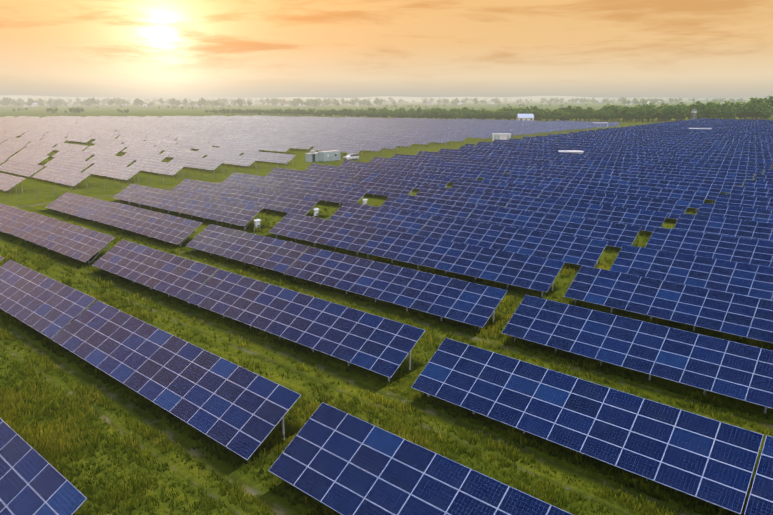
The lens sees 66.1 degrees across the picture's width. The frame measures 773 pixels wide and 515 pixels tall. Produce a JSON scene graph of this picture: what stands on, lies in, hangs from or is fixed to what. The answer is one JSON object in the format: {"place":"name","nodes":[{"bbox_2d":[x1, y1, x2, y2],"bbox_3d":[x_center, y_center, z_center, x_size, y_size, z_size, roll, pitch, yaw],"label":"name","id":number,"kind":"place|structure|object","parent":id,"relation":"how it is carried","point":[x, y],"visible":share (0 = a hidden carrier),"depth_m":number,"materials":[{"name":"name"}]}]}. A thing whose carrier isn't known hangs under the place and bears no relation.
{"place":"outdoors","nodes":[
{"label":"outdoors","id":0,"kind":"place"},
{"bbox_2d":[0,95,767,98],"bbox_3d":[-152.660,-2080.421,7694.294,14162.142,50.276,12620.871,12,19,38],"label":"distant hills","id":1,"kind":"structure","parent":0,"point":[379,97],"depth_m":8993.22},
{"bbox_2d":[0,98,772,514],"bbox_3d":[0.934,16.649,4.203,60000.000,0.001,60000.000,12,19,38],"label":"ground","id":2,"kind":"structure","parent":0,"point":[208,460],"depth_m":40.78,"materials":[{"name":"green plant"}]},
{"bbox_2d":[2,97,11,106],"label":"tree","id":3,"kind":"object","parent":2,"relation":"on","point":[6,101],"visible":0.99,"depth_m":1106.79,"materials":[{"name":"green plant"}]},
{"bbox_2d":[25,98,34,105],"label":"tree","id":4,"kind":"object","parent":2,"relation":"on","point":[31,102],"visible":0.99,"depth_m":1086.55,"materials":[{"name":"green plant"}]},
{"bbox_2d":[89,97,96,106],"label":"tree","id":5,"kind":"object","parent":2,"relation":"on","point":[93,100],"visible":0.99,"depth_m":1101.53,"materials":[{"name":"green plant"}]},
{"bbox_2d":[115,99,122,104],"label":"tree","id":6,"kind":"object","parent":2,"relation":"on","point":[119,102],"visible":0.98,"depth_m":1201.34,"materials":[{"name":"green plant"}]},
{"bbox_2d":[134,98,141,106],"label":"tree","id":7,"kind":"object","parent":2,"relation":"on","point":[137,101],"visible":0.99,"depth_m":1111.26,"materials":[{"name":"green plant"}]},
{"bbox_2d":[197,97,206,106],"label":"tree","id":8,"kind":"object","parent":2,"relation":"on","point":[202,100],"visible":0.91,"depth_m":1104.78,"materials":[{"name":"green plant"}]},
{"bbox_2d":[212,100,219,106],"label":"tree","id":9,"kind":"object","parent":2,"relation":"on","point":[216,104],"visible":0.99,"depth_m":1077.86,"materials":[{"name":"green plant"}]},
{"bbox_2d":[232,98,244,106],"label":"tree","id":10,"kind":"object","parent":2,"relation":"on","point":[239,101],"visible":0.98,"depth_m":1089.14,"materials":[{"name":"green plant"}]},
{"bbox_2d":[254,219,260,227],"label":"inverter","id":11,"kind":"object","parent":2,"relation":"on","point":[256,223],"visible":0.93,"depth_m":78.82,"materials":[{"name":"white paint"}]},
{"bbox_2d":[270,98,279,105],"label":"tree","id":12,"kind":"object","parent":2,"relation":"on","point":[275,101],"visible":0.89,"depth_m":1227.39,"materials":[{"name":"green plant"}]},
{"bbox_2d":[2,122,600,192],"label":"solar racks","id":13,"kind":"object","parent":2,"relation":"on","point":[184,168],"depth_m":169.88,"materials":[{"name":"metal"}]},
{"bbox_2d":[0,115,619,190],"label":"solar tables","id":14,"kind":"object","parent":2,"relation":"on","point":[67,164],"depth_m":231.14,"materials":[{"name":"glass"}]},
{"bbox_2d":[304,145,318,161],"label":"equipment cabin","id":15,"kind":"object","parent":2,"relation":"on","point":[312,155],"visible":0.76,"depth_m":163.69,"materials":[{"name":"metal"}]},
{"bbox_2d":[313,208,318,216],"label":"inverter","id":16,"kind":"object","parent":2,"relation":"on","point":[316,212],"visible":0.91,"depth_m":86.77,"materials":[{"name":"white paint"}]},
{"bbox_2d":[318,141,340,161],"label":"site container","id":17,"kind":"object","parent":2,"relation":"on","point":[333,155],"visible":0.98,"depth_m":165.00,"materials":[{"name":"metal"}]},
{"bbox_2d":[0,118,688,202],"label":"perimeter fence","id":18,"kind":"object","parent":2,"relation":"on","point":[247,169],"visible":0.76,"depth_m":129.94,"materials":[{"name":"metal"}]},
{"bbox_2d":[343,153,359,160],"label":"white suv","id":19,"kind":"object","parent":2,"relation":"on","point":[356,156],"visible":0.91,"depth_m":167.32,"materials":[{"name":"paint"}]},
{"bbox_2d":[373,98,379,105],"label":"tree","id":20,"kind":"object","parent":2,"relation":"on","point":[376,102],"visible":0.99,"depth_m":1216.06,"materials":[{"name":"green plant"}]},
{"bbox_2d":[0,169,770,514],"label":"solar racks","id":21,"kind":"object","parent":2,"relation":"on","point":[406,309],"visible":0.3,"depth_m":49.11,"materials":[{"name":"metal"}]},
{"bbox_2d":[0,118,772,514],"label":"solar panels","id":22,"kind":"object","parent":2,"relation":"on","point":[590,202],"visible":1,"depth_m":47.53,"materials":[{"name":"glass"}]},
{"bbox_2d":[402,111,412,117],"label":"tree","id":23,"kind":"object","parent":2,"relation":"on","point":[407,114],"visible":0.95,"depth_m":477.88,"materials":[{"name":"green plant"}]},
{"bbox_2d":[419,110,426,117],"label":"tree","id":24,"kind":"object","parent":2,"relation":"on","point":[422,115],"visible":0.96,"depth_m":468.31,"materials":[{"name":"green plant"}]},
{"bbox_2d":[425,111,431,117],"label":"tree","id":25,"kind":"object","parent":2,"relation":"on","point":[428,114],"visible":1,"depth_m":464.70,"materials":[{"name":"green plant"}]},
{"bbox_2d":[445,111,454,118],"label":"tree","id":26,"kind":"object","parent":2,"relation":"on","point":[450,115],"visible":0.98,"depth_m":455.60,"materials":[{"name":"green plant"}]},
{"bbox_2d":[467,112,475,118],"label":"tree","id":27,"kind":"object","parent":2,"relation":"on","point":[472,115],"visible":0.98,"depth_m":442.29,"materials":[{"name":"green plant"}]},
{"bbox_2d":[480,110,490,118],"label":"tree","id":28,"kind":"object","parent":2,"relation":"on","point":[486,114],"visible":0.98,"depth_m":441.43,"materials":[{"name":"green plant"}]},
{"bbox_2d":[495,111,504,118],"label":"tree","id":29,"kind":"object","parent":2,"relation":"on","point":[500,114],"visible":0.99,"depth_m":439.00,"materials":[{"name":"green plant"}]},
{"bbox_2d":[492,133,510,140],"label":"transformer kiosk","id":30,"kind":"object","parent":2,"relation":"on","point":[502,136],"visible":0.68,"depth_m":241.87,"materials":[{"name":"white paint"}]},
{"bbox_2d":[503,111,511,118],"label":"tree","id":31,"kind":"object","parent":2,"relation":"on","point":[507,114],"visible":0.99,"depth_m":439.44,"materials":[{"name":"green plant"}]},
{"bbox_2d":[516,114,533,120],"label":"shed","id":32,"kind":"structure","parent":2,"relation":"on","point":[528,117],"depth_m":434.06,"materials":[{"name":"white metal"}]},
{"bbox_2d":[532,110,542,120],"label":"tree","id":33,"kind":"object","parent":2,"relation":"on","point":[537,114],"visible":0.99,"depth_m":436.40,"materials":[{"name":"green plant"}]},
{"bbox_2d":[537,111,545,119],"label":"tree","id":34,"kind":"object","parent":2,"relation":"on","point":[541,113],"visible":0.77,"depth_m":438.78,"materials":[{"name":"green plant"}]},
{"bbox_2d":[551,110,558,117],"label":"tree","id":35,"kind":"object","parent":2,"relation":"on","point":[553,113],"visible":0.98,"depth_m":433.69,"materials":[{"name":"green plant"}]},
{"bbox_2d":[558,111,570,119],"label":"tree","id":36,"kind":"object","parent":2,"relation":"on","point":[563,117],"visible":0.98,"depth_m":432.40,"materials":[{"name":"green plant"}]},
{"bbox_2d":[565,105,573,120],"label":"tree","id":37,"kind":"object","parent":2,"relation":"on","point":[568,108],"visible":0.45,"depth_m":447.92,"materials":[{"name":"green plant"}]},
{"bbox_2d":[558,150,583,153],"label":"transformer kiosk","id":38,"kind":"object","parent":2,"relation":"on","point":[572,151],"visible":0.12,"depth_m":163.19,"materials":[{"name":"white paint"}]},
{"bbox_2d":[581,111,588,120],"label":"tree","id":39,"kind":"object","parent":2,"relation":"on","point":[584,115],"visible":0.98,"depth_m":430.43,"materials":[{"name":"green plant"}]},
{"bbox_2d":[588,110,596,121],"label":"tree","id":40,"kind":"object","parent":2,"relation":"on","point":[592,114],"visible":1,"depth_m":433.01,"materials":[{"name":"green plant"}]},
{"bbox_2d":[601,112,610,121],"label":"tree","id":41,"kind":"object","parent":2,"relation":"on","point":[606,116],"visible":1,"depth_m":430.59,"materials":[{"name":"green plant"}]},
{"bbox_2d":[610,111,617,121],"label":"tree","id":42,"kind":"object","parent":2,"relation":"on","point":[613,114],"visible":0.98,"depth_m":432.28,"materials":[{"name":"green plant"}]},
{"bbox_2d":[618,108,631,121],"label":"tree","id":43,"kind":"object","parent":2,"relation":"on","point":[625,113],"visible":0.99,"depth_m":430.74,"materials":[{"name":"green plant"}]},
{"bbox_2d":[625,109,638,121],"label":"tree","id":44,"kind":"object","parent":2,"relation":"on","point":[633,116],"visible":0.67,"depth_m":435.06,"materials":[{"name":"green plant"}]},
{"bbox_2d":[634,104,650,119],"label":"tree","id":45,"kind":"object","parent":2,"relation":"on","point":[644,106],"visible":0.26,"depth_m":442.07,"materials":[{"name":"green plant"}]},
{"bbox_2d":[636,109,649,121],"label":"tree","id":46,"kind":"object","parent":2,"relation":"on","point":[642,115],"visible":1,"depth_m":431.08,"materials":[{"name":"green plant"}]},
{"bbox_2d":[646,108,652,121],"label":"tree","id":47,"kind":"object","parent":2,"relation":"on","point":[650,113],"visible":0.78,"depth_m":434.22,"materials":[{"name":"green plant"}]},
{"bbox_2d":[651,107,656,120],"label":"tree","id":48,"kind":"object","parent":2,"relation":"on","point":[653,112],"visible":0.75,"depth_m":435.41,"materials":[{"name":"green plant"}]},
{"bbox_2d":[653,109,666,121],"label":"tree","id":49,"kind":"object","parent":2,"relation":"on","point":[659,113],"visible":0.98,"depth_m":429.73,"materials":[{"name":"green plant"}]},
{"bbox_2d":[662,105,679,121],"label":"tree","id":50,"kind":"object","parent":2,"relation":"on","point":[671,113],"visible":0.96,"depth_m":430.24,"materials":[{"name":"green plant"}]},
{"bbox_2d":[675,107,687,120],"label":"tree","id":51,"kind":"object","parent":2,"relation":"on","point":[681,117],"visible":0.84,"depth_m":432.92,"materials":[{"name":"green plant"}]},
{"bbox_2d":[675,104,688,111],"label":"tree","id":52,"kind":"object","parent":2,"relation":"on","point":[685,108],"visible":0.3,"depth_m":440.91,"materials":[{"name":"green plant"}]},
{"bbox_2d":[688,109,701,118],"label":"tree","id":53,"kind":"object","parent":2,"relation":"on","point":[691,115],"visible":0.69,"depth_m":440.55,"materials":[{"name":"green plant"}]},
{"bbox_2d":[691,103,701,109],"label":"tree","id":54,"kind":"object","parent":2,"relation":"on","point":[698,107],"visible":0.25,"depth_m":451.39,"materials":[{"name":"green plant"}]},
{"bbox_2d":[694,101,703,117],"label":"tree","id":55,"kind":"object","parent":2,"relation":"on","point":[699,102],"visible":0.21,"depth_m":453.62,"materials":[{"name":"green plant"}]},
{"bbox_2d":[698,104,709,117],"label":"tree","id":56,"kind":"object","parent":2,"relation":"on","point":[703,108],"visible":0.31,"depth_m":446.62,"materials":[{"name":"green plant"}]},
{"bbox_2d":[702,108,709,117],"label":"tree","id":57,"kind":"object","parent":2,"relation":"on","point":[707,114],"visible":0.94,"depth_m":437.69,"materials":[{"name":"green plant"}]},
{"bbox_2d":[701,105,723,118],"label":"tree","id":58,"kind":"object","parent":2,"relation":"on","point":[714,112],"visible":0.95,"depth_m":434.66,"materials":[{"name":"green plant"}]},
{"bbox_2d":[717,100,733,117],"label":"tree","id":59,"kind":"object","parent":2,"relation":"on","point":[725,104],"visible":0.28,"depth_m":446.90,"materials":[{"name":"green plant"}]},
{"bbox_2d":[719,106,733,118],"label":"tree","id":60,"kind":"object","parent":2,"relation":"on","point":[729,112],"visible":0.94,"depth_m":438.42,"materials":[{"name":"green plant"}]},
{"bbox_2d":[726,113,735,118],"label":"tree","id":61,"kind":"object","parent":2,"relation":"on","point":[731,116],"visible":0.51,"depth_m":441.81,"materials":[{"name":"green plant"}]},
{"bbox_2d":[733,102,739,108],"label":"tree","id":62,"kind":"object","parent":2,"relation":"on","point":[736,105],"visible":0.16,"depth_m":456.58,"materials":[{"name":"green plant"}]},
{"bbox_2d":[733,108,741,118],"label":"tree","id":63,"kind":"object","parent":2,"relation":"on","point":[736,112],"visible":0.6,"depth_m":445.96,"materials":[{"name":"green plant"}]},
{"bbox_2d":[736,105,747,118],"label":"tree","id":64,"kind":"object","parent":2,"relation":"on","point":[742,109],"visible":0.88,"depth_m":447.28,"materials":[{"name":"green plant"}]},
{"bbox_2d":[737,103,753,118],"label":"tree","id":65,"kind":"object","parent":2,"relation":"on","point":[746,105],"visible":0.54,"depth_m":448.88,"materials":[{"name":"green plant"}]},
{"bbox_2d":[745,103,754,118],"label":"tree","id":66,"kind":"object","parent":2,"relation":"on","point":[749,108],"visible":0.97,"depth_m":447.38,"materials":[{"name":"green plant"}]},
{"bbox_2d":[752,105,766,119],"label":"tree","id":67,"kind":"object","parent":2,"relation":"on","point":[759,111],"visible":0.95,"depth_m":447.28,"materials":[{"name":"green plant"}]},
{"bbox_2d":[749,97,770,119],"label":"tree","id":68,"kind":"object","parent":2,"relation":"on","point":[754,101],"visible":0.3,"depth_m":462.66,"materials":[{"name":"green plant"}]},
{"bbox_2d":[754,100,772,119],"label":"tree","id":69,"kind":"object","parent":2,"relation":"on","point":[768,106],"visible":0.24,"depth_m":461.04,"materials":[{"name":"green plant"}]},
{"bbox_2d":[761,109,771,119],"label":"tree","id":70,"kind":"object","parent":2,"relation":"on","point":[766,116],"visible":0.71,"depth_m":453.44,"materials":[{"name":"green plant"}]},
{"bbox_2d":[763,96,772,106],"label":"tree","id":71,"kind":"object","parent":2,"relation":"on","point":[769,100],"visible":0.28,"depth_m":474.14,"materials":[{"name":"green plant"}]},
{"bbox_2d":[0,0,772,97],"label":"sky","id":72,"kind":"structure","parent":0,"point":[58,48],"materials":[{"name":"orange"}]}
]}

